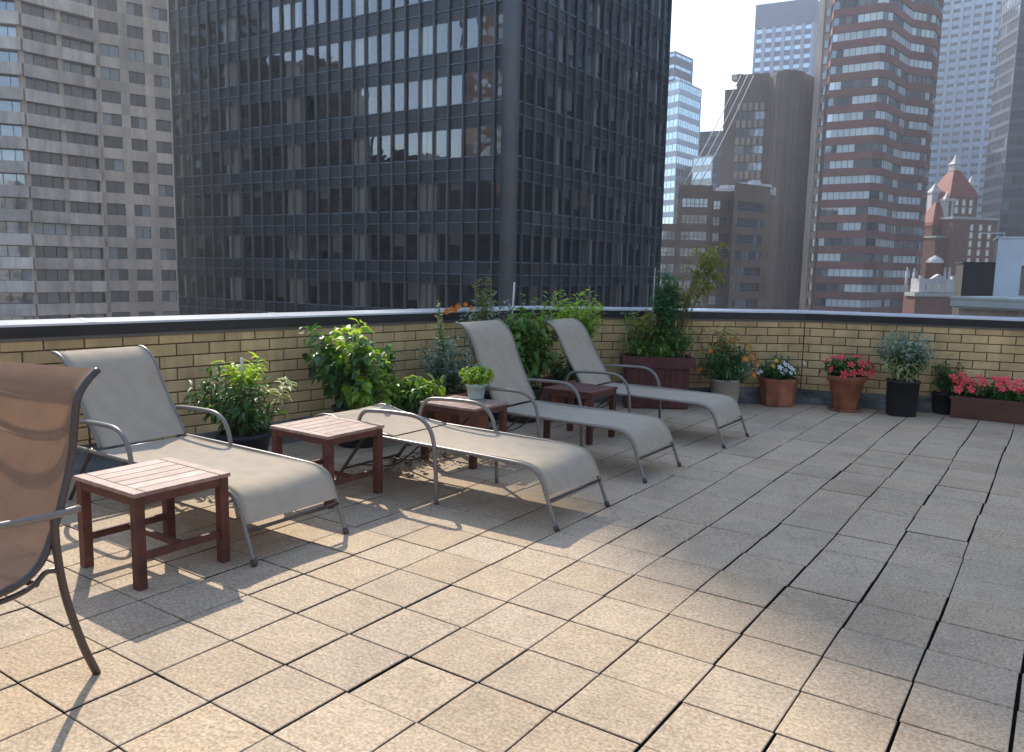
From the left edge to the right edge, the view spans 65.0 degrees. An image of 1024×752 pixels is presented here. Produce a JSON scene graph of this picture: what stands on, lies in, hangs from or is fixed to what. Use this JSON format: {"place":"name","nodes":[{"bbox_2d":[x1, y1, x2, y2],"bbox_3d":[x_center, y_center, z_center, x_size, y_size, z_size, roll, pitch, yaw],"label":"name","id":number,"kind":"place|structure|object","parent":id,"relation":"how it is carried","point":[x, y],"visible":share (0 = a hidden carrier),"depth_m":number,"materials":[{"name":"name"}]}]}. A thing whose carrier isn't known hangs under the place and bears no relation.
{"place":"outdoors","nodes":[
{"label":"outdoors","id":0,"kind":"place"},
{"bbox_2d":[0,0,178,319],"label":"apartment tower","id":1,"kind":"structure","parent":0,"point":[87,211],"depth_m":103.53,"materials":[{"name":"grey concrete"}]},
{"bbox_2d":[98,20,117,34],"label":"window","id":2,"kind":"structure","parent":1,"relation":"in","point":[104,26],"depth_m":103.99,"materials":[{"name":"grey glass"}]},
{"bbox_2d":[99,43,118,57],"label":"window","id":3,"kind":"structure","parent":1,"relation":"in","point":[105,50],"depth_m":104.34,"materials":[{"name":"grey glass"}]},
{"bbox_2d":[100,67,119,80],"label":"window","id":4,"kind":"structure","parent":1,"relation":"in","point":[106,73],"depth_m":104.72,"materials":[{"name":"grey glass"}]},
{"bbox_2d":[101,90,120,103],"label":"window","id":5,"kind":"structure","parent":1,"relation":"in","point":[107,96],"depth_m":105.11,"materials":[{"name":"grey glass"}]},
{"bbox_2d":[102,113,121,126],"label":"window","id":6,"kind":"structure","parent":1,"relation":"in","point":[108,119],"depth_m":105.49,"materials":[{"name":"grey glass"}]},
{"bbox_2d":[103,135,122,148],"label":"window","id":7,"kind":"structure","parent":1,"relation":"in","point":[109,141],"depth_m":105.88,"materials":[{"name":"grey glass"}]},
{"bbox_2d":[104,158,123,170],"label":"window","id":8,"kind":"structure","parent":1,"relation":"in","point":[110,164],"depth_m":106.24,"materials":[{"name":"grey glass"}]},
{"bbox_2d":[106,181,124,193],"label":"window","id":9,"kind":"structure","parent":1,"relation":"in","point":[111,186],"depth_m":106.63,"materials":[{"name":"grey glass"}]},
{"bbox_2d":[107,203,125,215],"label":"window","id":10,"kind":"structure","parent":1,"relation":"in","point":[112,208],"depth_m":107.00,"materials":[{"name":"grey glass"}]},
{"bbox_2d":[108,225,126,236],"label":"window","id":11,"kind":"structure","parent":1,"relation":"in","point":[113,230],"depth_m":107.36,"materials":[{"name":"grey glass"}]},
{"bbox_2d":[109,247,127,258],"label":"window","id":12,"kind":"structure","parent":1,"relation":"in","point":[114,252],"depth_m":107.76,"materials":[{"name":"grey glass"}]},
{"bbox_2d":[110,269,127,280],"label":"window","id":13,"kind":"structure","parent":1,"relation":"in","point":[115,274],"depth_m":108.18,"materials":[{"name":"grey glass"}]},
{"bbox_2d":[111,291,128,301],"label":"window","id":14,"kind":"structure","parent":1,"relation":"in","point":[116,296],"depth_m":108.55,"materials":[{"name":"grey glass"}]},
{"bbox_2d":[127,25,142,39],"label":"window","id":15,"kind":"structure","parent":1,"relation":"in","point":[133,32],"depth_m":105.98,"materials":[{"name":"grey glass"}]},
{"bbox_2d":[128,48,143,61],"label":"window","id":16,"kind":"structure","parent":1,"relation":"in","point":[133,54],"depth_m":106.36,"materials":[{"name":"grey glass"}]},
{"bbox_2d":[129,71,144,84],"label":"window","id":17,"kind":"structure","parent":1,"relation":"in","point":[134,77],"depth_m":106.74,"materials":[{"name":"grey glass"}]},
{"bbox_2d":[130,94,145,106],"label":"window","id":18,"kind":"structure","parent":1,"relation":"in","point":[135,100],"depth_m":107.10,"materials":[{"name":"grey glass"}]},
{"bbox_2d":[131,116,146,129],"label":"window","id":19,"kind":"structure","parent":1,"relation":"in","point":[136,122],"depth_m":107.47,"materials":[{"name":"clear glass"}]},
{"bbox_2d":[131,138,147,151],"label":"window","id":20,"kind":"structure","parent":1,"relation":"in","point":[137,144],"depth_m":107.84,"materials":[{"name":"grey glass"}]},
{"bbox_2d":[132,161,147,172],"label":"window","id":21,"kind":"structure","parent":1,"relation":"in","point":[138,166],"depth_m":108.23,"materials":[{"name":"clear glass"}]},
{"bbox_2d":[133,183,148,194],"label":"window","id":22,"kind":"structure","parent":1,"relation":"in","point":[139,188],"depth_m":108.63,"materials":[{"name":"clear glass"}]},
{"bbox_2d":[134,205,149,216],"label":"window","id":23,"kind":"structure","parent":1,"relation":"in","point":[140,210],"depth_m":109.04,"materials":[{"name":"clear glass"}]},
{"bbox_2d":[135,226,150,237],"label":"window","id":24,"kind":"structure","parent":1,"relation":"in","point":[140,232],"depth_m":109.40,"materials":[{"name":"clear glass"}]},
{"bbox_2d":[136,248,151,259],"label":"window","id":25,"kind":"structure","parent":1,"relation":"in","point":[141,253],"depth_m":109.78,"materials":[{"name":"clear glass"}]},
{"bbox_2d":[137,269,152,280],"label":"window","id":26,"kind":"structure","parent":1,"relation":"in","point":[142,274],"depth_m":110.13,"materials":[{"name":"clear glass"}]},
{"bbox_2d":[138,291,152,301],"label":"window","id":27,"kind":"structure","parent":1,"relation":"in","point":[143,296],"depth_m":110.50,"materials":[{"name":"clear glass"}]},
{"bbox_2d":[152,30,167,43],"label":"window","id":28,"kind":"structure","parent":1,"relation":"in","point":[157,36],"depth_m":107.92,"materials":[{"name":"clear glass"}]},
{"bbox_2d":[153,52,168,65],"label":"window","id":29,"kind":"structure","parent":1,"relation":"in","point":[159,59],"depth_m":108.26,"materials":[{"name":"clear glass"}]},
{"bbox_2d":[154,75,169,88],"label":"window","id":30,"kind":"structure","parent":1,"relation":"in","point":[159,81],"depth_m":108.63,"materials":[{"name":"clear glass"}]},
{"bbox_2d":[155,97,169,109],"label":"window","id":31,"kind":"structure","parent":1,"relation":"in","point":[160,103],"depth_m":109.03,"materials":[{"name":"grey glass"}]},
{"bbox_2d":[156,119,170,131],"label":"window","id":32,"kind":"structure","parent":1,"relation":"in","point":[161,125],"depth_m":109.46,"materials":[{"name":"grey glass"}]},
{"bbox_2d":[156,141,171,153],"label":"window","id":33,"kind":"structure","parent":1,"relation":"in","point":[162,147],"depth_m":109.80,"materials":[{"name":"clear glass"}]},
{"bbox_2d":[157,163,172,175],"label":"window","id":34,"kind":"structure","parent":1,"relation":"in","point":[162,169],"depth_m":110.13,"materials":[{"name":"grey glass"}]},
{"bbox_2d":[158,185,172,196],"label":"window","id":35,"kind":"structure","parent":1,"relation":"in","point":[163,190],"depth_m":110.53,"materials":[{"name":"grey glass"}]},
{"bbox_2d":[159,206,173,217],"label":"window","id":36,"kind":"structure","parent":1,"relation":"in","point":[165,212],"depth_m":110.93,"materials":[{"name":"grey glass"}]},
{"bbox_2d":[160,249,174,259],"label":"window","id":37,"kind":"structure","parent":1,"relation":"in","point":[166,254],"depth_m":111.70,"materials":[{"name":"grey glass"}]},
{"bbox_2d":[160,227,174,238],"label":"window","id":38,"kind":"structure","parent":1,"relation":"in","point":[165,233],"depth_m":111.34,"materials":[{"name":"grey glass"}]},
{"bbox_2d":[161,270,175,280],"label":"window","id":39,"kind":"structure","parent":1,"relation":"in","point":[166,275],"depth_m":112.05,"materials":[{"name":"grey glass"}]},
{"bbox_2d":[162,291,176,301],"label":"window","id":40,"kind":"structure","parent":1,"relation":"in","point":[167,296],"depth_m":112.46,"materials":[{"name":"grey glass"}]},
{"bbox_2d":[168,0,671,314],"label":"office tower","id":41,"kind":"structure","parent":0,"point":[342,155],"depth_m":65.39,"materials":[{"name":"black glass"}]},
{"bbox_2d":[0,403,1023,751],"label":"terrace floor","id":42,"kind":"structure","parent":0,"point":[710,593],"depth_m":3.60,"materials":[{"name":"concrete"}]},
{"bbox_2d":[0,361,100,674],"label":"patio chair","id":43,"kind":"object","parent":42,"relation":"on","point":[40,404],"visible":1,"depth_m":2.89,"materials":[{"name":"brown fabric"}]},
{"bbox_2d":[73,457,229,590],"bbox_3d":[-1.791,0.717,4.031,0.535,0.463,0.511,6,9,34],"label":"side table","id":44,"kind":"object","parent":42,"relation":"on","point":[138,487],"visible":1,"depth_m":3.96,"materials":[{"name":"brown wood"}]},
{"bbox_2d":[51,345,348,566],"bbox_3d":[-1.917,0.374,4.802,1.997,0.950,0.693,6,9,34],"label":"sun lounger","id":45,"kind":"object","parent":42,"relation":"on","point":[126,400],"visible":0.84,"depth_m":4.95,"materials":[{"name":"beige fabric"}]},
{"bbox_2d":[183,351,296,450],"bbox_3d":[-2.013,0.258,5.889,0.654,0.873,0.724,6,9,34],"label":"potted plant","id":46,"kind":"object","parent":42,"relation":"on","point":[243,418],"visible":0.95,"depth_m":5.84,"materials":[{"name":"green plant"}]},
{"bbox_2d":[270,415,383,508],"bbox_3d":[-1.221,0.554,5.338,0.551,0.463,0.495,6,9,34],"label":"side table","id":47,"kind":"object","parent":42,"relation":"on","point":[327,432],"visible":0.81,"depth_m":5.25,"materials":[{"name":"brown wood"}]},
{"bbox_2d":[299,318,402,447],"bbox_3d":[-1.401,0.044,6.783,0.850,1.085,0.804,3,8,15],"label":"potted plant","id":48,"kind":"object","parent":42,"relation":"on","point":[352,385],"visible":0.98,"depth_m":6.65,"materials":[{"name":"green plant"}]},
{"bbox_2d":[348,451,460,473],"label":"dry leaves","id":49,"kind":"object","parent":42,"relation":"on","point":[405,462],"visible":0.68,"depth_m":6.23,"materials":[{"name":"brown plant"}]},
{"bbox_2d":[378,374,445,435],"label":"potted plant","id":50,"kind":"object","parent":42,"relation":"on","point":[414,394],"visible":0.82,"depth_m":6.99,"materials":[{"name":"green plant"}]},
{"bbox_2d":[414,302,478,419],"bbox_3d":[-0.620,-0.122,7.721,0.642,1.197,0.644,6,9,34],"label":"potted plant","id":51,"kind":"object","parent":42,"relation":"on","point":[442,366],"visible":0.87,"depth_m":7.66,"materials":[{"name":"green plant"}]},
{"bbox_2d":[313,397,609,531],"bbox_3d":[-0.423,0.499,5.503,2.150,0.576,0.693,6,9,34],"label":"sun lounger","id":52,"kind":"object","parent":42,"relation":"on","point":[555,466],"visible":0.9,"depth_m":5.28,"materials":[{"name":"beige fabric"}]},
{"bbox_2d":[435,411,488,428],"bbox_3d":[-0.472,0.367,7.596,0.524,0.266,0.224,1,8,-1],"label":"trough","id":53,"kind":"object","parent":42,"relation":"on","point":[446,418],"visible":0.16,"depth_m":7.50,"materials":[{"name":"wood"}]},
{"bbox_2d":[419,395,508,468],"bbox_3d":[-0.382,0.432,6.377,0.544,0.463,0.446,6,9,34],"label":"side table","id":54,"kind":"object","parent":42,"relation":"on","point":[455,410],"visible":0.62,"depth_m":6.25,"materials":[{"name":"brown wood"}]},
{"bbox_2d":[458,363,494,398],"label":"potted plant","id":55,"kind":"object","parent":54,"relation":"on","point":[475,382],"visible":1,"depth_m":6.45,"materials":[{"name":"green plant"}]},
{"bbox_2d":[443,270,517,420],"bbox_3d":[-0.329,-0.305,8.027,0.707,1.492,0.499,-1,8,-18],"label":"potted plant","id":56,"kind":"object","parent":42,"relation":"on","point":[485,311],"visible":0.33,"depth_m":7.97,"materials":[{"name":"green plant"}]},
{"bbox_2d":[0,305,1023,477],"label":"parapet wall","id":57,"kind":"structure","parent":42,"relation":"on","point":[183,349],"depth_m":8.03,"materials":[{"name":"brick"}]},
{"bbox_2d":[502,282,558,422],"bbox_3d":[0.155,-0.239,8.018,0.598,1.380,0.602,-6,11,-44],"label":"potted plant","id":58,"kind":"object","parent":42,"relation":"on","point":[531,342],"visible":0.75,"depth_m":7.91,"materials":[{"name":"green plant"}]},
{"bbox_2d":[540,354,575,399],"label":"potted plant","id":59,"kind":"object","parent":42,"relation":"on","point":[559,371],"visible":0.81,"depth_m":8.78,"materials":[{"name":"green plant"}]},
{"bbox_2d":[455,319,681,482],"bbox_3d":[0.389,0.131,6.501,1.883,1.075,0.693,6,9,34],"label":"sun lounger","id":60,"kind":"object","parent":42,"relation":"on","point":[494,345],"visible":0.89,"depth_m":6.63,"materials":[{"name":"beige fabric"}]},
{"bbox_2d":[546,289,605,405],"bbox_3d":[0.673,-0.291,8.734,0.690,1.316,0.635,1,8,-1],"label":"potted plant","id":61,"kind":"object","parent":42,"relation":"on","point":[585,320],"visible":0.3,"depth_m":8.65,"materials":[{"name":"green plant"}]},
{"bbox_2d":[543,382,617,444],"bbox_3d":[0.617,0.329,7.306,0.502,0.463,0.478,6,9,34],"label":"side table","id":62,"kind":"object","parent":42,"relation":"on","point":[590,393],"visible":0.75,"depth_m":7.21,"materials":[{"name":"red wood"}]},
{"bbox_2d":[545,317,748,448],"bbox_3d":[1.248,0.010,7.719,1.944,1.026,0.693,6,9,34],"label":"sun lounger","id":63,"kind":"object","parent":42,"relation":"on","point":[582,355],"visible":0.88,"depth_m":7.87,"materials":[{"name":"beige fabric"}]},
{"bbox_2d":[619,242,728,408],"bbox_3d":[1.790,-0.576,8.955,1.197,1.846,0.490,2,8,3],"label":"wooden planter","id":64,"kind":"object","parent":42,"relation":"on","point":[655,346],"visible":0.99,"depth_m":8.89,"materials":[{"name":"red wood"}]},
{"bbox_2d":[692,323,760,407],"bbox_3d":[2.450,-0.123,9.128,0.736,0.950,0.738,6,9,34],"label":"potted plant","id":65,"kind":"object","parent":42,"relation":"on","point":[724,371],"visible":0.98,"depth_m":9.02,"materials":[{"name":"green plant"}]},
{"bbox_2d":[756,353,805,406],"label":"potted plant","id":66,"kind":"object","parent":42,"relation":"on","point":[778,384],"visible":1,"depth_m":9.22,"materials":[{"name":"green plant"}]},
{"bbox_2d":[819,354,875,412],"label":"potted plant","id":67,"kind":"object","parent":42,"relation":"on","point":[847,378],"visible":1,"depth_m":8.94,"materials":[{"name":"green plant"}]},
{"bbox_2d":[873,328,939,416],"bbox_3d":[4.281,-0.051,8.812,0.608,0.962,0.607,2,8,5],"label":"potted plant","id":68,"kind":"object","parent":42,"relation":"on","point":[903,363],"visible":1,"depth_m":8.71,"materials":[{"name":"green plant"}]},
{"bbox_2d":[931,355,967,414],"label":"potted plant","id":69,"kind":"object","parent":42,"relation":"on","point":[941,402],"visible":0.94,"depth_m":8.93,"materials":[{"name":"green plant"}]},
{"bbox_2d":[946,371,1023,424],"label":"flower trough","id":70,"kind":"object","parent":42,"relation":"on","point":[995,402],"visible":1,"depth_m":8.58,"materials":[{"name":"brown plastic"}]},
{"bbox_2d":[669,51,692,84],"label":"office block","id":71,"kind":"structure","parent":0,"point":[680,66],"depth_m":273.43,"materials":[{"name":"blue glass"}]},
{"bbox_2d":[663,79,701,223],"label":"glass tower","id":72,"kind":"structure","parent":0,"point":[683,123],"depth_m":251.18,"materials":[{"name":"glass"}]},
{"bbox_2d":[699,131,722,190],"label":"office block","id":73,"kind":"structure","parent":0,"point":[716,164],"depth_m":293.75,"materials":[{"name":"glass"}]},
{"bbox_2d":[659,181,775,308],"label":"brick building","id":74,"kind":"structure","parent":0,"point":[735,218],"depth_m":150.00,"materials":[{"name":"brown brick"}]},
{"bbox_2d":[660,263,673,272],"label":"window","id":75,"kind":"structure","parent":74,"relation":"in","point":[670,266],"depth_m":148.92,"materials":[{"name":"grey glass"}]},
{"bbox_2d":[661,247,674,255],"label":"window","id":76,"kind":"structure","parent":74,"relation":"in","point":[665,251],"depth_m":148.52,"materials":[{"name":"grey glass"}]},
{"bbox_2d":[662,230,675,239],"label":"window","id":77,"kind":"structure","parent":74,"relation":"in","point":[666,235],"depth_m":148.10,"materials":[{"name":"grey glass"}]},
{"bbox_2d":[679,264,704,272],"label":"window","id":78,"kind":"structure","parent":74,"relation":"in","point":[682,267],"depth_m":148.88,"materials":[{"name":"grey glass"}]},
{"bbox_2d":[680,247,705,256],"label":"window","id":79,"kind":"structure","parent":74,"relation":"in","point":[684,251],"depth_m":148.48,"materials":[{"name":"grey glass"}]},
{"bbox_2d":[681,214,706,223],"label":"window","id":80,"kind":"structure","parent":74,"relation":"in","point":[686,218],"depth_m":147.72,"materials":[{"name":"grey glass"}]},
{"bbox_2d":[681,231,706,240],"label":"window","id":81,"kind":"structure","parent":74,"relation":"in","point":[685,235],"depth_m":148.12,"materials":[{"name":"grey glass"}]},
{"bbox_2d":[682,198,707,207],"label":"window","id":82,"kind":"structure","parent":74,"relation":"in","point":[687,202],"depth_m":147.32,"materials":[{"name":"blue glass"}]},
{"bbox_2d":[683,75,740,184],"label":"stay cable","id":83,"kind":"object","parent":74,"relation":"attached to","point":[712,132],"visible":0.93,"depth_m":163.30,"materials":[{"name":"grey metal"}]},
{"bbox_2d":[709,296,725,304],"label":"window","id":84,"kind":"structure","parent":74,"relation":"in","point":[713,300],"depth_m":153.64,"materials":[{"name":"grey glass"}]},
{"bbox_2d":[712,233,728,241],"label":"window","id":85,"kind":"structure","parent":74,"relation":"in","point":[716,237],"depth_m":152.07,"materials":[{"name":"grey glass"}]},
{"bbox_2d":[713,216,729,225],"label":"window","id":86,"kind":"structure","parent":74,"relation":"in","point":[717,221],"depth_m":151.67,"materials":[{"name":"grey glass"}]},
{"bbox_2d":[714,200,730,209],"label":"window","id":87,"kind":"structure","parent":74,"relation":"in","point":[718,204],"depth_m":151.30,"materials":[{"name":"grey glass"}]},
{"bbox_2d":[732,299,756,307],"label":"window","id":88,"kind":"structure","parent":74,"relation":"in","point":[736,303],"depth_m":152.32,"materials":[{"name":"grey glass"}]},
{"bbox_2d":[733,283,757,291],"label":"window","id":89,"kind":"structure","parent":74,"relation":"in","point":[737,287],"depth_m":151.93,"materials":[{"name":"grey glass"}]},
{"bbox_2d":[734,267,758,275],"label":"window","id":90,"kind":"structure","parent":74,"relation":"in","point":[738,271],"depth_m":151.56,"materials":[{"name":"grey glass"}]},
{"bbox_2d":[735,250,759,259],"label":"window","id":91,"kind":"structure","parent":74,"relation":"in","point":[739,255],"depth_m":151.15,"materials":[{"name":"grey glass"}]},
{"bbox_2d":[736,234,760,244],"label":"window","id":92,"kind":"structure","parent":74,"relation":"in","point":[740,238],"depth_m":150.74,"materials":[{"name":"grey glass"}]},
{"bbox_2d":[736,218,761,228],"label":"window","id":93,"kind":"structure","parent":74,"relation":"in","point":[741,222],"depth_m":150.38,"materials":[{"name":"grey glass"}]},
{"bbox_2d":[737,201,761,212],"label":"window","id":94,"kind":"structure","parent":74,"relation":"in","point":[742,206],"depth_m":149.97,"materials":[{"name":"grey glass"}]},
{"bbox_2d":[670,0,819,131],"label":"sky","id":95,"kind":"structure","parent":0,"point":[718,35],"materials":[{"name":"white"}]},
{"bbox_2d":[720,69,813,309],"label":"office tower","id":96,"kind":"structure","parent":0,"point":[766,140],"depth_m":183.09,"materials":[{"name":"concrete"}]},
{"bbox_2d":[691,75,747,184],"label":"stay cable","id":97,"kind":"object","parent":96,"relation":"attached to","point":[719,132],"visible":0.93,"depth_m":163.56,"materials":[{"name":"grey metal"}]},
{"bbox_2d":[699,75,753,184],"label":"stay cable","id":98,"kind":"object","parent":96,"relation":"attached to","point":[726,132],"visible":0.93,"depth_m":163.58,"materials":[{"name":"grey metal"}]},
{"bbox_2d":[752,0,818,76],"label":"office tower","id":99,"kind":"structure","parent":0,"point":[785,35],"depth_m":315.25,"materials":[{"name":"blue glass"}]},
{"bbox_2d":[799,0,943,312],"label":"apartment tower","id":100,"kind":"structure","parent":0,"point":[875,83],"depth_m":176.10,"materials":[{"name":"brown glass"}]},
{"bbox_2d":[902,255,954,314],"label":"domed building","id":101,"kind":"structure","parent":0,"point":[925,296],"depth_m":139.28,"materials":[{"name":"white stone"}]},
{"bbox_2d":[920,155,998,292],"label":"historic tower","id":102,"kind":"structure","parent":0,"point":[955,226],"depth_m":227.33,"materials":[{"name":"red brick"}]},
{"bbox_2d":[926,0,1000,216],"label":"office tower","id":103,"kind":"structure","parent":0,"point":[967,62],"depth_m":346.58,"materials":[{"name":"blue glass"}]},
{"bbox_2d":[952,262,995,314],"bbox_3d":[36.304,2.365,64.557,2.661,22.714,5.100,4,8,23],"label":"rooftop bulkhead","id":104,"kind":"object","parent":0,"point":[974,278],"visible":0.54,"depth_m":61.16,"materials":[{"name":"grey metal"}]},
{"bbox_2d":[981,0,1023,261],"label":"office tower","id":105,"kind":"structure","parent":0,"point":[1003,196],"depth_m":242.36,"materials":[{"name":"grey glass"}]},
{"label":"street","id":106,"kind":"structure","parent":0,"visible":0},
{"bbox_2d":[691,155,712,184],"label":"office block","id":107,"kind":"structure","parent":106,"relation":"on","point":[707,179],"depth_m":236.38,"materials":[{"name":"blue glass"}]},
{"bbox_2d":[949,232,1023,317],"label":"penthouse","id":108,"kind":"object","parent":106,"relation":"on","point":[1006,299],"visible":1,"depth_m":42.96,"materials":[{"name":"white paint"}]},
{"bbox_2d":[1018,266,1023,295],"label":"window","id":109,"kind":"structure","parent":108,"relation":"in","point":[1021,278],"depth_m":43.13,"materials":[{"name":"grey glass"}]},
{"bbox_3d":[0.952,30.744,9.200,9.714,59.690,12.375,6,9,34],"label":"host building","id":110,"kind":"object","parent":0,"visible":0},
{"bbox_2d":[745,404,1023,751],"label":"roof bed","id":111,"kind":"object","parent":110,"relation":"on","point":[1016,710],"depth_m":3.01,"materials":[{"name":"black"}]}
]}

